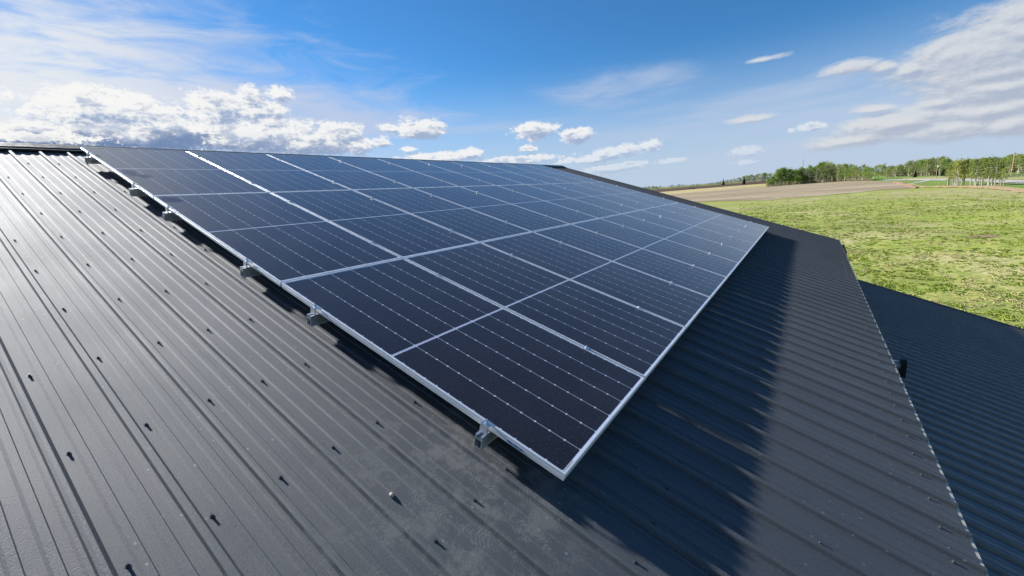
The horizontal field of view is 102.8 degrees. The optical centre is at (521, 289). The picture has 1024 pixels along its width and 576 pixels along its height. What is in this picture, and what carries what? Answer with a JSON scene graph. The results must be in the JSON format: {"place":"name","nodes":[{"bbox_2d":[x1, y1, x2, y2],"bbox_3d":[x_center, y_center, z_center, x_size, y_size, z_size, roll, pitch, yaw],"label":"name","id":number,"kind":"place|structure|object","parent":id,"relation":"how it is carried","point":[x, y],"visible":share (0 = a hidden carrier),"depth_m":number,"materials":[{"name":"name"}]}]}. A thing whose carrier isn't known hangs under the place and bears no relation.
{"place":"outdoors","nodes":[
{"label":"outdoors","id":0,"kind":"place"},
{"bbox_2d":[0,0,1023,187],"label":"sky","id":1,"kind":"structure","parent":0,"point":[640,93],"materials":[{"name":"blue"}]},
{"bbox_2d":[660,184,765,193],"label":"hay strip","id":2,"kind":"object","parent":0,"point":[703,189],"visible":0.36,"depth_m":458.82,"materials":[{"name":"beige plant"}]},
{"bbox_2d":[653,178,815,191],"bbox_3d":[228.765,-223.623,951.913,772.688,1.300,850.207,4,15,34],"label":"tilled field","id":3,"kind":"structure","parent":0,"point":[696,187],"depth_m":765.49,"materials":[{"name":"soil"}]},
{"bbox_2d":[668,181,911,201],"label":"stubble field","id":4,"kind":"structure","parent":0,"point":[785,191],"depth_m":200.70,"materials":[{"name":"beige plant"}]},
{"bbox_2d":[814,164,828,182],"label":"poplar tree","id":5,"kind":"object","parent":4,"relation":"on","point":[822,165],"visible":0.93,"depth_m":338.99,"materials":[{"name":"green plant"}]},
{"bbox_2d":[820,163,830,180],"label":"budding tree","id":6,"kind":"object","parent":4,"relation":"on","point":[825,171],"visible":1,"depth_m":335.77,"materials":[{"name":"green plant"}]},
{"bbox_2d":[850,165,856,179],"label":"aspen tree","id":7,"kind":"object","parent":4,"relation":"on","point":[853,174],"visible":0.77,"depth_m":303.08,"materials":[{"name":"green plant"}]},
{"bbox_2d":[851,166,858,180],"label":"aspen tree","id":8,"kind":"object","parent":4,"relation":"on","point":[855,172],"visible":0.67,"depth_m":298.34,"materials":[{"name":"green plant"}]},
{"bbox_2d":[857,164,866,180],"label":"aspen tree","id":9,"kind":"object","parent":4,"relation":"on","point":[861,171],"visible":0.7,"depth_m":287.12,"materials":[{"name":"green plant"}]},
{"bbox_2d":[861,166,870,180],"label":"poplar tree","id":10,"kind":"object","parent":4,"relation":"on","point":[868,168],"visible":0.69,"depth_m":278.64,"materials":[{"name":"green plant"}]},
{"bbox_2d":[866,166,875,178],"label":"poplar tree","id":11,"kind":"object","parent":4,"relation":"on","point":[871,170],"visible":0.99,"depth_m":272.59,"materials":[{"name":"green plant"}]},
{"bbox_2d":[893,181,915,187],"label":"soil bank","id":12,"kind":"structure","parent":4,"relation":"on","point":[908,185],"depth_m":164.01,"materials":[{"name":"brown soil"}]},
{"bbox_2d":[650,171,1023,328],"bbox_3d":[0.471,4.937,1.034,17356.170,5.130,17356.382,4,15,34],"label":"ground","id":13,"kind":"structure","parent":0,"point":[983,274],"depth_m":45.45,"materials":[{"name":"green plant"}]},
{"bbox_2d":[0,142,1023,575],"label":"metal barn","id":14,"kind":"structure","parent":13,"relation":"on","point":[180,398],"depth_m":2.30,"materials":[{"name":"grey paint"}]},
{"bbox_2d":[84,151,551,167],"bbox_3d":[-2.205,-2.909,9.778,0.163,0.205,11.644,24,26,28],"label":"mounting rail","id":15,"kind":"object","parent":14,"relation":"on","point":[88,159],"visible":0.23,"depth_m":5.18,"materials":[{"name":"metal"}]},
{"bbox_2d":[129,178,591,195],"bbox_3d":[-0.926,-2.327,9.034,0.163,0.205,11.644,24,26,28],"label":"mounting rail","id":16,"kind":"object","parent":14,"relation":"on","point":[133,191],"visible":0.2,"depth_m":4.44,"materials":[{"name":"metal"}]},
{"bbox_2d":[81,147,267,198],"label":"solar panel","id":17,"kind":"object","parent":16,"relation":"attached to","point":[151,173],"visible":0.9,"depth_m":5.11,"materials":[{"name":"blue glass"}]},
{"bbox_2d":[188,151,350,192],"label":"solar panel","id":18,"kind":"object","parent":16,"relation":"attached to","point":[268,173],"visible":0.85,"depth_m":6.05,"materials":[{"name":"blue glass"}]},
{"bbox_2d":[267,154,410,189],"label":"solar panel","id":19,"kind":"object","parent":16,"relation":"attached to","point":[351,177],"visible":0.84,"depth_m":6.99,"materials":[{"name":"blue glass"}]},
{"bbox_2d":[330,157,458,187],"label":"solar panel","id":20,"kind":"object","parent":16,"relation":"attached to","point":[402,175],"visible":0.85,"depth_m":7.92,"materials":[{"name":"blue glass"}]},
{"bbox_2d":[379,159,495,186],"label":"solar panel","id":21,"kind":"object","parent":16,"relation":"attached to","point":[448,176],"visible":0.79,"depth_m":8.85,"materials":[{"name":"blue glass"}]},
{"bbox_2d":[418,160,524,185],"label":"solar panel","id":22,"kind":"object","parent":16,"relation":"attached to","point":[474,173],"visible":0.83,"depth_m":9.79,"materials":[{"name":"blue glass"}]},
{"bbox_2d":[453,162,548,184],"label":"solar panel","id":23,"kind":"object","parent":16,"relation":"attached to","point":[525,180],"visible":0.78,"depth_m":10.70,"materials":[{"name":"blue glass"}]},
{"bbox_2d":[481,163,568,183],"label":"solar panel","id":24,"kind":"object","parent":16,"relation":"attached to","point":[532,175],"visible":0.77,"depth_m":11.62,"materials":[{"name":"blue glass"}]},
{"bbox_2d":[506,164,587,182],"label":"solar panel","id":25,"kind":"object","parent":16,"relation":"attached to","point":[548,173],"visible":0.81,"depth_m":12.55,"materials":[{"name":"blue glass"}]},
{"bbox_2d":[527,165,601,182],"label":"solar panel","id":26,"kind":"object","parent":16,"relation":"attached to","point":[567,174],"visible":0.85,"depth_m":13.47,"materials":[{"name":"blue glass"}]},
{"bbox_2d":[162,185,617,220],"bbox_3d":[-0.182,-1.989,8.601,0.163,0.205,11.644,24,26,28],"label":"mounting rail","id":27,"kind":"object","parent":14,"relation":"on","point":[168,215],"visible":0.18,"depth_m":4.00,"materials":[{"name":"metal"}]},
{"bbox_2d":[240,198,664,277],"bbox_3d":[1.075,-1.417,7.870,0.163,0.205,11.644,24,26,28],"label":"mounting rail","id":28,"kind":"object","parent":14,"relation":"on","point":[246,270],"visible":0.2,"depth_m":3.27,"materials":[{"name":"metal"}]},
{"bbox_2d":[153,192,400,286],"bbox_3d":[-2.475,-0.613,4.082,2.465,0.042,1.134,24,26,28],"label":"solar panel","id":29,"kind":"object","parent":28,"relation":"attached to","point":[277,240],"visible":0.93,"depth_m":3.91,"materials":[{"name":"blue glass"}]},
{"bbox_2d":[271,190,478,258],"bbox_3d":[-1.825,-0.867,5.001,2.465,0.040,1.134,24,26,28],"label":"solar panel","id":30,"kind":"object","parent":28,"relation":"attached to","point":[398,232],"visible":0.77,"depth_m":4.87,"materials":[{"name":"blue glass"}]},
{"bbox_2d":[354,188,530,242],"bbox_3d":[-1.175,-1.123,5.920,2.465,0.042,1.134,24,26,28],"label":"solar panel","id":31,"kind":"object","parent":28,"relation":"attached to","point":[467,222],"visible":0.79,"depth_m":5.80,"materials":[{"name":"blue glass"}]},
{"bbox_2d":[414,187,569,231],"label":"solar panel","id":32,"kind":"object","parent":28,"relation":"attached to","point":[526,219],"visible":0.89,"depth_m":6.74,"materials":[{"name":"blue glass"}]},
{"bbox_2d":[462,186,598,224],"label":"solar panel","id":33,"kind":"object","parent":28,"relation":"attached to","point":[554,211],"visible":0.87,"depth_m":7.67,"materials":[{"name":"blue glass"}]},
{"bbox_2d":[497,185,620,218],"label":"solar panel","id":34,"kind":"object","parent":28,"relation":"attached to","point":[570,203],"visible":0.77,"depth_m":8.60,"materials":[{"name":"blue glass"}]},
{"bbox_2d":[529,184,639,213],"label":"solar panel","id":35,"kind":"object","parent":28,"relation":"attached to","point":[595,201],"visible":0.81,"depth_m":9.53,"materials":[{"name":"blue glass"}]},
{"bbox_2d":[553,183,654,209],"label":"solar panel","id":36,"kind":"object","parent":28,"relation":"attached to","point":[610,197],"visible":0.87,"depth_m":10.46,"materials":[{"name":"blue glass"}]},
{"bbox_2d":[572,183,667,206],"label":"solar panel","id":37,"kind":"object","parent":28,"relation":"attached to","point":[624,195],"visible":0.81,"depth_m":11.38,"materials":[{"name":"blue glass"}]},
{"bbox_2d":[592,182,678,204],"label":"solar panel","id":38,"kind":"object","parent":28,"relation":"attached to","point":[638,193],"visible":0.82,"depth_m":12.31,"materials":[{"name":"blue glass"}]},
{"bbox_2d":[306,206,694,326],"bbox_3d":[1.841,-1.068,7.424,0.163,0.205,11.644,24,26,28],"label":"mounting rail","id":39,"kind":"object","parent":14,"relation":"on","point":[314,318],"visible":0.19,"depth_m":2.82,"materials":[{"name":"metal"}]},
{"bbox_2d":[473,221,750,449],"bbox_3d":[3.078,-0.505,6.704,0.163,0.205,11.644,24,26,28],"label":"mounting rail","id":40,"kind":"object","parent":14,"relation":"on","point":[484,436],"visible":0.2,"depth_m":2.10,"materials":[{"name":"metal"}]},
{"bbox_2d":[282,258,644,480],"bbox_3d":[-0.475,0.297,2.918,2.465,0.040,1.136,24,26,28],"label":"solar panel","id":41,"kind":"object","parent":40,"relation":"attached to","point":[551,402],"visible":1,"depth_m":2.68,"materials":[{"name":"blue glass"}]},
{"bbox_2d":[405,243,685,380],"bbox_3d":[0.176,0.041,3.837,2.465,0.042,1.134,25,26,28],"label":"solar panel","id":42,"kind":"object","parent":40,"relation":"attached to","point":[638,341],"visible":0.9,"depth_m":3.66,"materials":[{"name":"blue glass"}]},
{"bbox_2d":[481,232,710,329],"bbox_3d":[0.826,-0.212,4.756,2.465,0.040,1.134,24,26,28],"label":"solar panel","id":43,"kind":"object","parent":40,"relation":"attached to","point":[676,304],"visible":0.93,"depth_m":4.62,"materials":[{"name":"blue glass"}]},
{"bbox_2d":[534,225,726,299],"bbox_3d":[1.476,-0.466,5.675,2.465,0.040,1.134,24,26,28],"label":"solar panel","id":44,"kind":"object","parent":40,"relation":"attached to","point":[690,277],"visible":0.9,"depth_m":5.56,"materials":[{"name":"blue glass"}]},
{"bbox_2d":[571,219,738,278],"bbox_3d":[2.127,-0.722,6.593,2.465,0.040,1.134,24,26,28],"label":"solar panel","id":45,"kind":"object","parent":40,"relation":"attached to","point":[688,255],"visible":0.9,"depth_m":6.49,"materials":[{"name":"blue glass"}]},
{"bbox_2d":[600,214,747,263],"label":"solar panel","id":46,"kind":"object","parent":40,"relation":"attached to","point":[704,245],"visible":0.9,"depth_m":7.43,"materials":[{"name":"blue glass"}]},
{"bbox_2d":[624,210,754,252],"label":"solar panel","id":47,"kind":"object","parent":40,"relation":"attached to","point":[736,243],"visible":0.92,"depth_m":8.36,"materials":[{"name":"blue glass"}]},
{"bbox_2d":[642,207,760,243],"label":"solar panel","id":48,"kind":"object","parent":40,"relation":"attached to","point":[744,236],"visible":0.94,"depth_m":9.28,"materials":[{"name":"blue glass"}]},
{"bbox_2d":[657,205,764,236],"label":"solar panel","id":49,"kind":"object","parent":40,"relation":"attached to","point":[725,223],"visible":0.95,"depth_m":10.21,"materials":[{"name":"blue glass"}]},
{"bbox_2d":[669,203,768,231],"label":"solar panel","id":50,"kind":"object","parent":40,"relation":"attached to","point":[724,217],"visible":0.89,"depth_m":11.13,"materials":[{"name":"blue glass"}]},
{"bbox_2d":[647,179,766,189],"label":"undergrowth","id":51,"kind":"object","parent":13,"relation":"on","point":[710,184],"visible":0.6,"depth_m":1184.85,"materials":[{"name":"green plant"}]},
{"bbox_2d":[771,170,781,184],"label":"poplar tree","id":52,"kind":"object","parent":13,"relation":"on","point":[778,174],"visible":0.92,"depth_m":350.06,"materials":[{"name":"green plant"}]},
{"bbox_2d":[774,168,782,185],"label":"poplar tree","id":53,"kind":"object","parent":13,"relation":"on","point":[778,177],"visible":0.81,"depth_m":351.26,"materials":[{"name":"green plant"}]},
{"bbox_2d":[776,167,787,185],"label":"poplar tree","id":54,"kind":"object","parent":13,"relation":"on","point":[783,174],"visible":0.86,"depth_m":351.20,"materials":[{"name":"green plant"}]},
{"bbox_2d":[777,168,786,185],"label":"poplar tree","id":55,"kind":"object","parent":13,"relation":"on","point":[785,169],"visible":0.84,"depth_m":351.22,"materials":[{"name":"green plant"}]},
{"bbox_2d":[782,167,791,184],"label":"poplar tree","id":56,"kind":"object","parent":13,"relation":"on","point":[786,176],"visible":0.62,"depth_m":353.09,"materials":[{"name":"green plant"}]},
{"bbox_2d":[724,195,852,209],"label":"wheel track","id":57,"kind":"structure","parent":13,"relation":"on","point":[778,204],"depth_m":111.19,"materials":[{"name":"brown soil"}]},
{"bbox_2d":[784,167,794,183],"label":"poplar tree","id":58,"kind":"object","parent":13,"relation":"on","point":[793,172],"visible":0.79,"depth_m":353.56,"materials":[{"name":"green plant"}]},
{"bbox_2d":[791,169,798,184],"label":"poplar tree","id":59,"kind":"object","parent":13,"relation":"on","point":[794,176],"visible":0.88,"depth_m":354.63,"materials":[{"name":"green plant"}]},
{"bbox_2d":[801,168,811,180],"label":"poplar tree","id":60,"kind":"object","parent":13,"relation":"on","point":[806,177],"visible":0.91,"depth_m":355.92,"materials":[{"name":"green plant"}]},
{"bbox_2d":[809,167,817,182],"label":"poplar tree","id":61,"kind":"object","parent":13,"relation":"on","point":[811,169],"visible":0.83,"depth_m":355.69,"materials":[{"name":"green plant"}]},
{"bbox_2d":[766,176,871,186],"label":"undergrowth","id":62,"kind":"object","parent":13,"relation":"on","point":[822,181],"visible":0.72,"depth_m":344.89,"materials":[{"name":"green plant"}]},
{"bbox_2d":[819,163,834,181],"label":"poplar tree","id":63,"kind":"object","parent":13,"relation":"on","point":[828,167],"visible":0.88,"depth_m":339.01,"materials":[{"name":"green plant"}]},
{"bbox_2d":[835,165,849,180],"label":"poplar tree","id":64,"kind":"object","parent":13,"relation":"on","point":[843,177],"visible":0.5,"depth_m":322.55,"materials":[{"name":"green plant"}]},
{"bbox_2d":[839,163,849,180],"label":"aspen tree","id":65,"kind":"object","parent":13,"relation":"on","point":[846,165],"visible":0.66,"depth_m":317.62,"materials":[{"name":"green plant"}]},
{"bbox_2d":[842,164,852,179],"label":"poplar tree","id":66,"kind":"object","parent":13,"relation":"on","point":[850,166],"visible":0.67,"depth_m":312.85,"materials":[{"name":"green plant"}]},
{"bbox_2d":[709,196,1023,204],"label":"wheel track","id":67,"kind":"structure","parent":13,"relation":"on","point":[985,198],"depth_m":107.99,"materials":[{"name":"brown soil"}]},
{"bbox_2d":[739,192,1023,327],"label":"grass clumps","id":68,"kind":"object","parent":13,"relation":"on","point":[1013,307],"visible":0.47,"depth_m":35.23,"materials":[{"name":"green plant"}]},
{"bbox_2d":[885,163,1023,177],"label":"undergrowth","id":69,"kind":"object","parent":13,"relation":"on","point":[1015,171],"visible":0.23,"depth_m":294.06,"materials":[{"name":"green plant"}]},
{"bbox_2d":[902,179,1016,186],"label":"wire fence","id":70,"kind":"object","parent":13,"relation":"on","point":[961,181],"visible":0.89,"depth_m":121.45,"materials":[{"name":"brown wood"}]},
{"bbox_2d":[966,234,998,237],"bbox_3d":[43.785,-5.019,38.997,2.484,0.230,3.573,4,15,34],"label":"bare soil patch","id":71,"kind":"object","parent":13,"relation":"on","point":[976,236],"visible":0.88,"depth_m":39.10,"materials":[{"name":"beige soil"}]},
{"bbox_2d":[874,173,1023,188],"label":"lawn","id":72,"kind":"structure","parent":0,"point":[944,183],"depth_m":172.72,"materials":[{"name":"green plant"}]},
{"bbox_2d":[879,165,887,179],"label":"aspen tree","id":73,"kind":"object","parent":72,"relation":"on","point":[883,169],"visible":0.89,"depth_m":271.00,"materials":[{"name":"green plant"}]},
{"bbox_2d":[885,167,891,179],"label":"aspen tree","id":74,"kind":"object","parent":72,"relation":"on","point":[887,171],"visible":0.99,"depth_m":265.72,"materials":[{"name":"green plant"}]},
{"bbox_2d":[890,166,900,176],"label":"aspen tree","id":75,"kind":"object","parent":72,"relation":"on","point":[895,170],"visible":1,"depth_m":331.08,"materials":[{"name":"green plant"}]},
{"bbox_2d":[905,160,915,176],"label":"aspen tree","id":76,"kind":"object","parent":72,"relation":"on","point":[907,164],"visible":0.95,"depth_m":310.37,"materials":[{"name":"green plant"}]},
{"bbox_2d":[915,160,925,175],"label":"poplar tree","id":77,"kind":"object","parent":72,"relation":"on","point":[920,163],"visible":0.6,"depth_m":299.58,"materials":[{"name":"green plant"}]},
{"bbox_2d":[921,159,935,175],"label":"aspen tree","id":78,"kind":"object","parent":72,"relation":"on","point":[928,165],"visible":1,"depth_m":286.24,"materials":[{"name":"green plant"}]},
{"bbox_2d":[927,158,935,174],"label":"poplar tree","id":79,"kind":"object","parent":72,"relation":"on","point":[931,164],"visible":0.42,"depth_m":292.81,"materials":[{"name":"green plant"}]},
{"bbox_2d":[933,158,946,175],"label":"aspen tree","id":80,"kind":"object","parent":72,"relation":"on","point":[942,162],"visible":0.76,"depth_m":269.68,"materials":[{"name":"green plant"}]},
{"bbox_2d":[932,156,949,173],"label":"aspen tree","id":81,"kind":"object","parent":72,"relation":"on","point":[939,158],"visible":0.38,"depth_m":283.09,"materials":[{"name":"green plant"}]},
{"bbox_2d":[936,157,950,171],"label":"poplar tree","id":82,"kind":"object","parent":72,"relation":"on","point":[944,166],"visible":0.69,"depth_m":263.50,"materials":[{"name":"green plant"}]},
{"bbox_2d":[942,163,954,185],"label":"aspen tree","id":83,"kind":"object","parent":72,"relation":"on","point":[947,174],"visible":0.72,"depth_m":134.26,"materials":[{"name":"green plant"}]},
{"bbox_2d":[947,159,959,185],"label":"aspen tree","id":84,"kind":"object","parent":72,"relation":"on","point":[954,174],"visible":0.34,"depth_m":132.61,"materials":[{"name":"green plant"}]},
{"bbox_2d":[946,158,968,185],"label":"aspen tree","id":85,"kind":"object","parent":72,"relation":"on","point":[960,164],"visible":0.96,"depth_m":129.87,"materials":[{"name":"green plant"}]},
{"bbox_2d":[956,159,971,184],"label":"aspen tree","id":86,"kind":"object","parent":72,"relation":"on","point":[967,161],"visible":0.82,"depth_m":128.99,"materials":[{"name":"green plant"}]},
{"bbox_2d":[955,158,972,184],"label":"aspen tree","id":87,"kind":"object","parent":72,"relation":"on","point":[963,171],"visible":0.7,"depth_m":129.57,"materials":[{"name":"green plant"}]},
{"bbox_2d":[963,160,979,185],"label":"aspen tree","id":88,"kind":"object","parent":72,"relation":"on","point":[972,173],"visible":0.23,"depth_m":126.09,"materials":[{"name":"green plant"}]},
{"bbox_2d":[966,158,982,185],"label":"aspen tree","id":89,"kind":"object","parent":72,"relation":"on","point":[973,165],"visible":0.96,"depth_m":121.19,"materials":[{"name":"green plant"}]},
{"bbox_2d":[973,159,992,185],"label":"aspen tree","id":90,"kind":"object","parent":72,"relation":"on","point":[980,175],"visible":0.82,"depth_m":120.17,"materials":[{"name":"green plant"}]},
{"bbox_2d":[976,161,993,185],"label":"aspen tree","id":91,"kind":"object","parent":72,"relation":"on","point":[984,163],"visible":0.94,"depth_m":119.05,"materials":[{"name":"green plant"}]},
{"bbox_2d":[979,158,1002,185],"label":"aspen tree","id":92,"kind":"object","parent":72,"relation":"on","point":[990,170],"visible":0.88,"depth_m":117.59,"materials":[{"name":"green plant"}]},
{"bbox_2d":[986,158,1004,185],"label":"aspen tree","id":93,"kind":"object","parent":72,"relation":"on","point":[996,168],"visible":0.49,"depth_m":117.01,"materials":[{"name":"green plant"}]},
{"bbox_2d":[988,160,1006,185],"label":"aspen tree","id":94,"kind":"object","parent":72,"relation":"on","point":[997,165],"visible":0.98,"depth_m":115.01,"materials":[{"name":"green plant"}]},
{"bbox_2d":[994,166,1005,185],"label":"aspen tree","id":95,"kind":"object","parent":72,"relation":"on","point":[1000,174],"visible":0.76,"depth_m":115.65,"materials":[{"name":"green plant"}]},
{"bbox_2d":[998,166,1012,185],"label":"aspen tree","id":96,"kind":"object","parent":72,"relation":"on","point":[1004,175],"visible":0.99,"depth_m":113.18,"materials":[{"name":"green plant"}]},
{"bbox_2d":[1003,153,1016,172],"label":"aspen tree","id":97,"kind":"object","parent":72,"relation":"on","point":[1009,159],"visible":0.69,"depth_m":211.05,"materials":[{"name":"green plant"}]},
{"bbox_2d":[1010,152,1017,175],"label":"utility pole","id":98,"kind":"object","parent":72,"relation":"on","point":[1013,162],"visible":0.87,"depth_m":160.40,"materials":[{"name":"brown wood"}]},
{"bbox_2d":[1008,154,1023,172],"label":"aspen tree","id":99,"kind":"object","parent":72,"relation":"on","point":[1021,157],"visible":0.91,"depth_m":197.19,"materials":[{"name":"green plant"}]},
{"bbox_2d":[884,178,1023,182],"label":"road","id":100,"kind":"structure","parent":0,"point":[1011,181],"depth_m":159.97,"materials":[{"name":"grey asphalt"}]},
{"bbox_2d":[886,188,1023,197],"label":"pale meadow","id":101,"kind":"structure","parent":0,"point":[962,192],"depth_m":102.36,"materials":[{"name":"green plant"}]},
{"bbox_2d":[897,181,1023,192],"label":"dry grass strip","id":102,"kind":"object","parent":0,"point":[1013,189],"visible":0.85,"depth_m":113.12,"materials":[{"name":"beige plant"}]},
{"bbox_2d":[902,176,1023,179],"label":"roadside verge","id":103,"kind":"structure","parent":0,"point":[1008,178],"depth_m":221.40,"materials":[{"name":"green plant"}]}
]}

